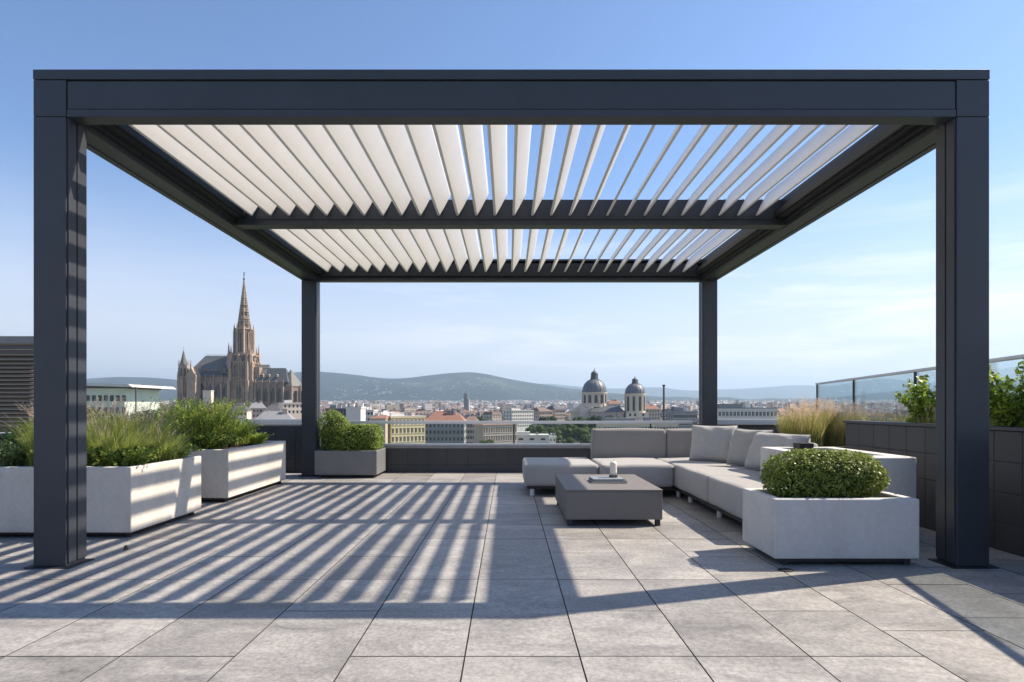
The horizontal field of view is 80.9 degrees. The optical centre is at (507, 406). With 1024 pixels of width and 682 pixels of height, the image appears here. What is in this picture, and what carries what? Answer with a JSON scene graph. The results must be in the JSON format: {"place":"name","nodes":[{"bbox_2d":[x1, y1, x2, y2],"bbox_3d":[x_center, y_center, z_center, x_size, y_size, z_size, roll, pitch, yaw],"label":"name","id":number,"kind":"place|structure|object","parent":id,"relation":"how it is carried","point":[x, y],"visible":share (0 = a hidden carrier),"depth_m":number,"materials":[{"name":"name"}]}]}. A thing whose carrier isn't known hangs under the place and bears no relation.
{"place":"outdoors","nodes":[
{"label":"outdoors","id":0,"kind":"place"},
{"bbox_2d":[0,432,25,445],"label":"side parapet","id":1,"kind":"structure","parent":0,"point":[7,435],"depth_m":6.70,"materials":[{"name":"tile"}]},
{"bbox_2d":[0,336,33,431],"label":"slatted building","id":2,"kind":"structure","parent":0,"point":[17,369],"depth_m":12.53,"materials":[{"name":"metal"}]},
{"bbox_2d":[87,383,174,423],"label":"pale green building","id":3,"kind":"structure","parent":0,"point":[128,393],"depth_m":120.00,"materials":[{"name":"painted plaster"},{"name":"dark glass"},{"name":"green copper"}]},
{"bbox_2d":[87,396,177,442],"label":"ornamental grass","id":4,"kind":"object","parent":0,"point":[122,422],"depth_m":5.70,"materials":[{"name":"green plant"}]},
{"bbox_2d":[89,403,213,444],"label":"ornamental grass","id":5,"kind":"object","parent":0,"point":[164,429],"depth_m":5.92,"materials":[{"name":"green plant"}]},
{"bbox_2d":[202,390,213,407],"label":"white house","id":6,"kind":"structure","parent":0,"point":[208,393],"depth_m":440.00,"materials":[{"name":"beige paint"}]},
{"bbox_2d":[177,274,301,407],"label":"gothic cathedral","id":7,"kind":"structure","parent":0,"point":[242,373],"depth_m":498.88,"materials":[{"name":"stone"}]},
{"bbox_2d":[230,403,251,418],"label":"town house","id":8,"kind":"structure","parent":0,"point":[247,412],"depth_m":332.49,"materials":[{"name":"beige paint"}]},
{"bbox_2d":[249,401,265,418],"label":"town house","id":9,"kind":"structure","parent":0,"point":[258,408],"depth_m":380.99,"materials":[{"name":"stone"}]},
{"bbox_2d":[265,400,279,410],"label":"town house","id":10,"kind":"structure","parent":0,"point":[274,407],"depth_m":352.68,"materials":[{"name":"stone"}]},
{"bbox_2d":[256,405,294,418],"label":"town house","id":11,"kind":"structure","parent":0,"point":[282,414],"depth_m":253.22,"materials":[{"name":"stone"}]},
{"bbox_2d":[279,399,301,418],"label":"town house","id":12,"kind":"structure","parent":0,"point":[295,410],"depth_m":341.36,"materials":[{"name":"beige paint"}]},
{"bbox_2d":[345,402,365,420],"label":"modern house","id":13,"kind":"structure","parent":0,"point":[355,411],"depth_m":260.00,"materials":[{"name":"stone"}]},
{"bbox_2d":[364,406,377,420],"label":"round roof house","id":14,"kind":"structure","parent":0,"point":[370,413],"depth_m":300.00,"materials":[{"name":"concrete"}]},
{"bbox_2d":[370,413,388,442],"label":"building","id":15,"kind":"structure","parent":0,"point":[379,417],"depth_m":240.55,"materials":[{"name":"stone"}]},
{"bbox_2d":[389,409,425,442],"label":"apartment house","id":16,"kind":"structure","parent":0,"point":[407,433],"depth_m":250.26,"materials":[{"name":"yellow paint"}]},
{"bbox_2d":[425,408,466,442],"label":"mansard house","id":17,"kind":"structure","parent":0,"point":[445,433],"depth_m":300.00,"materials":[{"name":"ceramic"}]},
{"bbox_2d":[320,439,579,442],"bbox_3d":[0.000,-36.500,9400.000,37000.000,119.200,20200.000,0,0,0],"label":"city ground","id":18,"kind":"structure","parent":0,"point":[575,440],"depth_m":394.13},
{"bbox_2d":[325,403,346,420],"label":"modern house","id":19,"kind":"structure","parent":18,"relation":"on","point":[340,408],"depth_m":262.00,"materials":[{"name":"stone"}]},
{"bbox_2d":[415,410,432,417],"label":"house","id":20,"kind":"structure","parent":18,"relation":"on","point":[428,413],"depth_m":742.24,"materials":[{"name":"brown tile"}]},
{"bbox_2d":[464,393,469,410],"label":"tower block","id":21,"kind":"structure","parent":18,"relation":"on","point":[466,403],"depth_m":900.00,"materials":[{"name":"beige paint"}]},
{"bbox_2d":[137,376,815,422],"bbox_3d":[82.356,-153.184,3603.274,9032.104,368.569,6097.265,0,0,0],"label":"distant houses","id":22,"kind":"structure","parent":18,"relation":"on","point":[482,405],"depth_m":1995.73,"materials":[{"name":"ceramic"}]},
{"bbox_2d":[479,439,493,442],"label":"tree","id":23,"kind":"object","parent":18,"relation":"on","point":[488,441],"visible":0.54,"depth_m":254.03,"materials":[{"name":"green plant"}]},
{"bbox_2d":[165,400,809,423],"bbox_3d":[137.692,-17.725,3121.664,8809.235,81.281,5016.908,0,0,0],"label":"distant trees","id":24,"kind":"object","parent":18,"relation":"on","point":[479,419],"visible":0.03,"depth_m":3947.77,"materials":[{"name":"green plant"}]},
{"bbox_2d":[482,410,501,420],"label":"house","id":25,"kind":"structure","parent":18,"relation":"on","point":[496,416],"depth_m":635.53,"materials":[{"name":"brown tile"}]},
{"bbox_2d":[532,425,543,433],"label":"tree","id":26,"kind":"object","parent":18,"relation":"on","point":[539,429],"visible":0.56,"depth_m":343.21,"materials":[{"name":"green plant"}]},
{"bbox_2d":[537,417,550,427],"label":"tree","id":27,"kind":"object","parent":18,"relation":"on","point":[544,419],"visible":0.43,"depth_m":384.22,"materials":[{"name":"green plant"}]},
{"bbox_2d":[545,427,555,434],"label":"tree","id":28,"kind":"object","parent":18,"relation":"on","point":[550,429],"visible":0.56,"depth_m":369.39,"materials":[{"name":"green plant"}]},
{"bbox_2d":[547,416,556,426],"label":"tree","id":29,"kind":"object","parent":18,"relation":"on","point":[552,418],"visible":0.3,"depth_m":402.20,"materials":[{"name":"green plant"}]},
{"bbox_2d":[552,430,562,441],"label":"tree","id":30,"kind":"object","parent":18,"relation":"on","point":[558,432],"visible":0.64,"depth_m":338.99,"materials":[{"name":"green plant"}]},
{"bbox_2d":[560,426,565,442],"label":"tree","id":31,"kind":"object","parent":18,"relation":"on","point":[563,428],"visible":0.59,"depth_m":373.72,"materials":[{"name":"green plant"}]},
{"bbox_2d":[563,428,572,438],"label":"tree","id":32,"kind":"object","parent":18,"relation":"on","point":[568,432],"visible":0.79,"depth_m":355.12,"materials":[{"name":"green plant"}]},
{"bbox_2d":[562,437,574,442],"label":"tree","id":33,"kind":"object","parent":18,"relation":"on","point":[568,440],"visible":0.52,"depth_m":296.55,"materials":[{"name":"green plant"}]},
{"bbox_2d":[565,424,577,433],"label":"tree","id":34,"kind":"object","parent":18,"relation":"on","point":[570,426],"visible":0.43,"depth_m":373.05,"materials":[{"name":"green plant"}]},
{"bbox_2d":[570,427,581,442],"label":"tree","id":35,"kind":"object","parent":18,"relation":"on","point":[575,432],"visible":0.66,"depth_m":345.77,"materials":[{"name":"green plant"}]},
{"bbox_2d":[577,419,588,428],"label":"tree","id":36,"kind":"object","parent":18,"relation":"on","point":[583,425],"visible":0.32,"depth_m":385.04,"materials":[{"name":"green plant"}]},
{"bbox_2d":[579,429,589,440],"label":"tree","id":37,"kind":"object","parent":18,"relation":"on","point":[583,431],"visible":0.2,"depth_m":334.08,"materials":[{"name":"green plant"}]},
{"bbox_2d":[581,434,590,442],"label":"tree","id":38,"kind":"object","parent":18,"relation":"on","point":[585,438],"visible":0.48,"depth_m":287.24,"materials":[{"name":"green plant"}]},
{"bbox_2d":[590,415,601,426],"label":"tree","id":39,"kind":"object","parent":18,"relation":"on","point":[595,418],"visible":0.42,"depth_m":399.21,"materials":[{"name":"green plant"}]},
{"bbox_2d":[607,397,620,406],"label":"terraced house","id":40,"kind":"structure","parent":18,"relation":"on","point":[615,402],"depth_m":640.14,"materials":[{"name":"stone"}]},
{"bbox_2d":[87,372,815,400],"bbox_3d":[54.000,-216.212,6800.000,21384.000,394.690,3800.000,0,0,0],"label":"hills","id":41,"kind":"structure","parent":0,"point":[330,382],"depth_m":5995.31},
{"bbox_2d":[466,414,478,442],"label":"terraced house","id":42,"kind":"structure","parent":0,"point":[469,433],"depth_m":330.00,"materials":[{"name":"stone"}]},
{"bbox_2d":[472,419,517,442],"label":"arcade building","id":43,"kind":"structure","parent":0,"point":[499,433],"depth_m":279.79,"materials":[{"name":"stone"}]},
{"bbox_2d":[0,472,1023,681],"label":"terrace floor","id":44,"kind":"structure","parent":0,"point":[443,577],"depth_m":3.40,"materials":[{"name":"tile"}]},
{"bbox_2d":[0,406,127,444],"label":"leafy shrub","id":45,"kind":"object","parent":44,"relation":"on","point":[11,437],"visible":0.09,"depth_m":6.37,"materials":[{"name":"green plant"}]},
{"bbox_2d":[0,456,200,536],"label":"planter","id":46,"kind":"object","parent":44,"relation":"on","point":[126,501],"visible":0.53,"depth_m":5.00,"materials":[{"name":"concrete"}]},
{"bbox_2d":[0,439,32,465],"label":"leafy herb","id":47,"kind":"object","parent":46,"relation":"on","point":[12,454],"visible":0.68,"depth_m":5.16,"materials":[{"name":"green plant"}]},
{"bbox_2d":[0,400,122,465],"bbox_3d":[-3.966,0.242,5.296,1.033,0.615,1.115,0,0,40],"label":"ornamental grass","id":48,"kind":"object","parent":46,"relation":"on","point":[28,442],"depth_m":5.18,"materials":[{"name":"green plant"}]},
{"bbox_2d":[21,446,104,465],"bbox_3d":[-3.775,0.443,5.185,0.881,0.215,0.554,0,0,0],"label":"leafy herb","id":49,"kind":"object","parent":46,"relation":"on","point":[90,458],"visible":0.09,"depth_m":5.12,"materials":[{"name":"green plant"}]},
{"bbox_2d":[87,415,166,465],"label":"ornamental grass","id":50,"kind":"object","parent":46,"relation":"on","point":[107,443],"depth_m":5.28,"materials":[{"name":"green plant"}]},
{"bbox_2d":[87,445,166,465],"bbox_3d":[-3.412,0.441,5.231,0.849,0.218,0.558,0,0,0],"label":"leafy herb","id":51,"kind":"object","parent":46,"relation":"on","point":[137,455],"visible":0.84,"depth_m":5.15,"materials":[{"name":"green plant"}]},
{"bbox_2d":[121,424,203,463],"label":"ornamental grass","id":52,"kind":"object","parent":46,"relation":"on","point":[160,442],"depth_m":5.68,"materials":[{"name":"green plant"}]},
{"bbox_2d":[149,441,202,461],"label":"leafy herb","id":53,"kind":"object","parent":46,"relation":"on","point":[184,454],"visible":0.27,"depth_m":5.80,"materials":[{"name":"green plant"}]},
{"bbox_2d":[122,407,183,434],"bbox_3d":[-4.938,0.458,8.421,1.137,0.896,1.137,0,0,0],"label":"leafy shrub","id":54,"kind":"object","parent":44,"relation":"on","point":[156,414],"visible":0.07,"depth_m":8.12,"materials":[{"name":"green plant"}]},
{"bbox_2d":[187,441,285,501],"bbox_3d":[-3.745,0.797,7.735,1.110,0.605,1.770,0,0,0],"label":"planter","id":55,"kind":"object","parent":44,"relation":"on","point":[229,473],"visible":0.56,"depth_m":7.16,"materials":[{"name":"concrete"}]},
{"bbox_2d":[141,396,255,448],"bbox_3d":[-3.810,0.208,7.451,1.263,0.664,1.156,0,0,-22],"label":"feathery shrub","id":56,"kind":"object","parent":55,"relation":"in","point":[196,420],"visible":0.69,"depth_m":7.28,"materials":[{"name":"green plant"}]},
{"bbox_2d":[165,432,241,448],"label":"leafy herb","id":57,"kind":"object","parent":55,"relation":"on","point":[209,441],"visible":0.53,"depth_m":7.04,"materials":[{"name":"green plant"}]},
{"bbox_2d":[216,417,268,447],"bbox_3d":[-3.669,0.341,7.942,0.906,0.398,0.935,0,0,-34],"label":"feathery shrub","id":58,"kind":"object","parent":55,"relation":"on","point":[244,432],"visible":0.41,"depth_m":7.91,"materials":[{"name":"green plant"}]},
{"bbox_2d":[245,432,274,445],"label":"feathery shrub","id":59,"kind":"object","parent":55,"relation":"on","point":[256,438],"visible":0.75,"depth_m":8.19,"materials":[{"name":"green plant"}]},
{"bbox_2d":[239,424,301,472],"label":"parapet","id":60,"kind":"structure","parent":44,"relation":"on","point":[290,435],"depth_m":9.93,"materials":[{"name":"tile"}]},
{"bbox_2d":[230,419,301,423],"bbox_3d":[-4.730,0.255,10.100,2.740,0.079,0.044,0,0,0],"label":"glass railing","id":61,"kind":"object","parent":60,"relation":"on","point":[284,421],"depth_m":10.08,"materials":[{"name":"metal"}]},
{"bbox_2d":[315,448,385,477],"bbox_3d":[-2.490,0.890,9.530,0.960,0.420,0.660,0,0,0],"label":"planter","id":62,"kind":"object","parent":44,"relation":"on","point":[351,463],"visible":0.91,"depth_m":9.20,"materials":[{"name":"grey concrete"}]},
{"bbox_2d":[316,408,350,450],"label":"hedge shrub","id":63,"kind":"object","parent":62,"relation":"on","point":[326,433],"visible":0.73,"depth_m":9.33,"materials":[{"name":"green plant"}]},
{"bbox_2d":[329,423,384,450],"bbox_3d":[-2.369,0.501,9.501,0.800,0.489,0.662,0,0,0],"label":"hedge shrub","id":64,"kind":"object","parent":62,"relation":"on","point":[361,437],"visible":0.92,"depth_m":9.29,"materials":[{"name":"green plant"}]},
{"bbox_2d":[320,445,590,471],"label":"parapet","id":65,"kind":"structure","parent":44,"relation":"on","point":[454,458],"depth_m":9.99,"materials":[{"name":"tile"}]},
{"bbox_2d":[320,421,691,444],"bbox_3d":[-0.100,0.450,10.100,6.400,0.410,0.044,0,0,0],"label":"glass railing","id":66,"kind":"object","parent":65,"relation":"on","point":[521,422],"visible":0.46,"depth_m":10.08,"materials":[{"name":"metal"}]},
{"bbox_2d":[23,69,998,568],"bbox_3d":[0.023,-0.620,6.840,6.608,3.440,5.560,0,0,0],"label":"pergola","id":67,"kind":"object","parent":44,"relation":"on","point":[311,179],"visible":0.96,"depth_m":4.24,"materials":[{"name":"black metal"}]},
{"bbox_2d":[522,457,598,495],"bbox_3d":[0.659,0.899,7.885,0.932,0.402,1.094,0,0,0],"label":"ottoman","id":68,"kind":"object","parent":44,"relation":"on","point":[539,472],"visible":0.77,"depth_m":7.35,"materials":[{"name":"fabric"}]},
{"bbox_2d":[555,474,662,525],"bbox_3d":[0.975,0.932,6.125,0.890,0.336,1.250,0,0,0],"label":"coffee table","id":69,"kind":"object","parent":44,"relation":"on","point":[582,497],"visible":1,"depth_m":5.50,"materials":[{"name":"grey concrete"}]},
{"bbox_2d":[589,478,627,482],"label":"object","id":70,"kind":"object","parent":69,"relation":"on","point":[592,481],"visible":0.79,"depth_m":5.95,"materials":[{"name":"grey"}]},
{"bbox_2d":[589,476,624,480],"bbox_3d":[1.000,0.732,6.090,0.310,0.018,0.240,0,0,-3],"label":"book","id":71,"kind":"object","parent":70,"relation":"on","point":[602,478],"visible":1,"depth_m":6.01,"materials":[{"name":"paper"}]},
{"bbox_2d":[609,459,617,477],"bbox_3d":[1.075,0.632,6.120,0.090,0.181,0.090,0,0,0],"label":"candle","id":72,"kind":"object","parent":71,"relation":"on","point":[613,468],"visible":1,"depth_m":6.09,"materials":[{"name":"white wax"}]},
{"bbox_2d":[591,428,817,522],"bbox_3d":[2.128,0.699,6.629,2.026,0.802,3.571,0,0,0],"label":"corner sofa","id":73,"kind":"object","parent":44,"relation":"on","point":[659,458],"visible":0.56,"depth_m":7.20,"materials":[{"name":"fabric"}]},
{"bbox_2d":[689,425,737,461],"bbox_3d":[2.556,0.463,7.478,0.569,0.479,0.224,0,-17,32],"label":"scatter cushion","id":74,"kind":"object","parent":73,"relation":"on","point":[710,443],"visible":0.83,"depth_m":7.40,"materials":[{"name":"white fabric"}]},
{"bbox_2d":[726,428,773,465],"bbox_3d":[2.770,0.477,6.891,0.213,0.459,0.549,22,-9,-22],"label":"scatter cushion","id":75,"kind":"object","parent":73,"relation":"on","point":[741,443],"visible":0.67,"depth_m":6.89,"materials":[{"name":"grey fabric"}]},
{"bbox_2d":[745,432,810,469],"bbox_3d":[2.805,0.487,6.278,0.243,0.449,0.748,25,-8,-16],"label":"scatter cushion","id":76,"kind":"object","parent":73,"relation":"on","point":[753,458],"visible":0.52,"depth_m":6.32,"materials":[{"name":"grey fabric"}]},
{"bbox_2d":[777,568,793,571],"bbox_3d":[1.860,1.095,4.020,0.104,0.008,0.094,0,0,0],"label":"floor drain","id":77,"kind":"object","parent":44,"relation":"on","point":[785,569],"visible":1,"depth_m":4.01,"materials":[{"name":"grey metal"}]},
{"bbox_2d":[743,488,918,564],"bbox_3d":[2.330,0.868,4.405,1.000,0.464,0.570,0,0,0],"label":"planter","id":78,"kind":"object","parent":44,"relation":"on","point":[882,526],"visible":0.84,"depth_m":4.12,"materials":[{"name":"grey concrete"}]},
{"bbox_2d":[758,448,890,497],"bbox_3d":[2.309,0.501,4.411,0.932,0.400,0.487,0,0,0],"label":"boxwood shrub","id":79,"kind":"object","parent":78,"relation":"on","point":[820,473],"visible":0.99,"depth_m":4.25,"materials":[{"name":"green plant"}]},
{"bbox_2d":[760,447,915,497],"bbox_3d":[2.890,0.743,5.390,0.740,0.675,1.220,0,0,0],"label":"concrete console","id":80,"kind":"object","parent":44,"relation":"on","point":[901,469],"visible":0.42,"depth_m":4.78,"materials":[{"name":"grey concrete"}]},
{"bbox_2d":[843,420,1023,556],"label":"raised bed","id":81,"kind":"object","parent":44,"relation":"on","point":[1006,483],"visible":0.49,"depth_m":4.68,"materials":[{"name":"tile"}]},
{"bbox_2d":[888,410,915,421],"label":"ornamental grass","id":82,"kind":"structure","parent":81,"relation":"on","point":[899,420],"depth_m":6.12,"materials":[{"name":"plant"}]},
{"bbox_2d":[891,375,935,422],"bbox_3d":[4.044,-0.033,5.795,0.522,0.546,0.439,0,0,14],"label":"broadleaf shrub","id":83,"kind":"object","parent":81,"relation":"on","point":[922,392],"visible":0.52,"depth_m":5.77,"materials":[{"name":"green plant"}]},
{"bbox_2d":[815,354,1023,421],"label":"glass railing","id":84,"kind":"object","parent":81,"relation":"on","point":[876,391],"visible":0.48,"depth_m":7.39,"materials":[{"name":"glass"}]},
{"bbox_2d":[905,414,934,422],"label":"bed shrub","id":85,"kind":"object","parent":81,"relation":"on","point":[908,419],"visible":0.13,"depth_m":5.81,"materials":[{"name":"green plant"}]},
{"bbox_2d":[913,405,935,422],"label":"bed grass","id":86,"kind":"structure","parent":81,"relation":"on","point":[927,419],"depth_m":5.63,"materials":[{"name":"plant"}]},
{"bbox_2d":[989,361,1023,426],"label":"broadleaf shrub","id":87,"kind":"object","parent":81,"relation":"on","point":[1003,405],"visible":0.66,"depth_m":4.66,"materials":[{"name":"green plant"}]},
{"bbox_2d":[989,413,1023,426],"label":"bed shrub","id":88,"kind":"object","parent":81,"relation":"on","point":[1022,417],"visible":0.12,"depth_m":4.67,"materials":[{"name":"green plant"}]},
{"bbox_2d":[0,0,1023,390],"label":"sky","id":89,"kind":"structure","parent":0,"point":[851,293],"materials":[{"name":"blue"}]},
{"bbox_2d":[503,408,533,430],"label":"office building","id":90,"kind":"structure","parent":0,"point":[514,414],"depth_m":520.31,"materials":[{"name":"white concrete"}]},
{"bbox_2d":[517,431,548,442],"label":"pavilion","id":91,"kind":"structure","parent":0,"point":[526,437],"depth_m":300.00,"materials":[{"name":"paint"}]},
{"bbox_2d":[531,406,552,425],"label":"stone palace","id":92,"kind":"structure","parent":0,"point":[540,411],"depth_m":562.76,"materials":[{"name":"beige stone"}]},
{"bbox_2d":[549,433,556,442],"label":"pavilion","id":93,"kind":"structure","parent":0,"point":[552,437],"depth_m":312.00,"materials":[{"name":"white paint"}]},
{"bbox_2d":[547,402,565,420],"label":"stone palace","id":94,"kind":"structure","parent":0,"point":[558,413],"depth_m":577.19,"materials":[{"name":"stone"}]},
{"bbox_2d":[567,368,648,438],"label":"domed church","id":95,"kind":"structure","parent":0,"point":[594,393],"depth_m":419.90,"materials":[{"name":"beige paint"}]},
{"bbox_2d":[596,413,678,429],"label":"long house","id":96,"kind":"structure","parent":0,"point":[653,426],"depth_m":205.74,"materials":[{"name":"beige paint"}]},
{"bbox_2d":[646,401,659,420],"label":"terraced house","id":97,"kind":"structure","parent":0,"point":[653,410],"depth_m":560.00,"materials":[{"name":"paint"}]},
{"bbox_2d":[662,385,664,420],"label":"pole","id":98,"kind":"object","parent":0,"point":[663,402],"visible":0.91,"depth_m":299.58,"materials":[{"name":"grey metal"}]},
{"bbox_2d":[543,384,815,398],"bbox_3d":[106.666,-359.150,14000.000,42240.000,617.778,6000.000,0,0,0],"label":"hills","id":99,"kind":"structure","parent":0,"point":[792,392],"depth_m":13044.27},
{"bbox_2d":[665,407,697,428],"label":"row building","id":100,"kind":"structure","parent":0,"point":[676,414],"depth_m":250.00,"materials":[{"name":"stone"}]},
{"bbox_2d":[717,402,778,418],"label":"row building","id":101,"kind":"structure","parent":0,"point":[744,410],"depth_m":215.00,"materials":[{"name":"grey concrete"}]},
{"bbox_2d":[696,424,836,432],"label":"parapet","id":102,"kind":"structure","parent":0,"point":[758,426],"depth_m":9.93,"materials":[{"name":"concrete"}]},
{"bbox_2d":[717,419,784,423],"bbox_3d":[4.225,0.255,10.100,1.950,0.079,0.044,0,0,0],"label":"glass railing","id":103,"kind":"object","parent":102,"relation":"on","point":[743,421],"visible":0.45,"depth_m":10.08,"materials":[{"name":"metal"}]},
{"bbox_2d":[770,401,834,445],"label":"ornamental grass","id":104,"kind":"object","parent":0,"point":[802,426],"depth_m":7.64,"materials":[{"name":"plant"}]},
{"bbox_2d":[793,442,813,448],"bbox_3d":[2.830,0.395,5.750,0.139,0.089,0.139,0,0,0],"label":"storage cup","id":105,"kind":"object","parent":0,"point":[799,445],"visible":0.65,"depth_m":5.68,"materials":[{"name":"stone"}]},
{"bbox_2d":[784,396,844,445],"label":"ornamental grass","id":106,"kind":"object","parent":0,"point":[819,414],"depth_m":7.89,"materials":[{"name":"plant"}]},
{"bbox_2d":[815,399,875,445],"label":"ornamental grass","id":107,"kind":"object","parent":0,"point":[837,438],"depth_m":7.74,"materials":[{"name":"plant"}]},
{"bbox_2d":[862,413,895,421],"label":"ornamental grass","id":108,"kind":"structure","parent":0,"point":[870,419],"depth_m":6.50,"materials":[{"name":"plant"}]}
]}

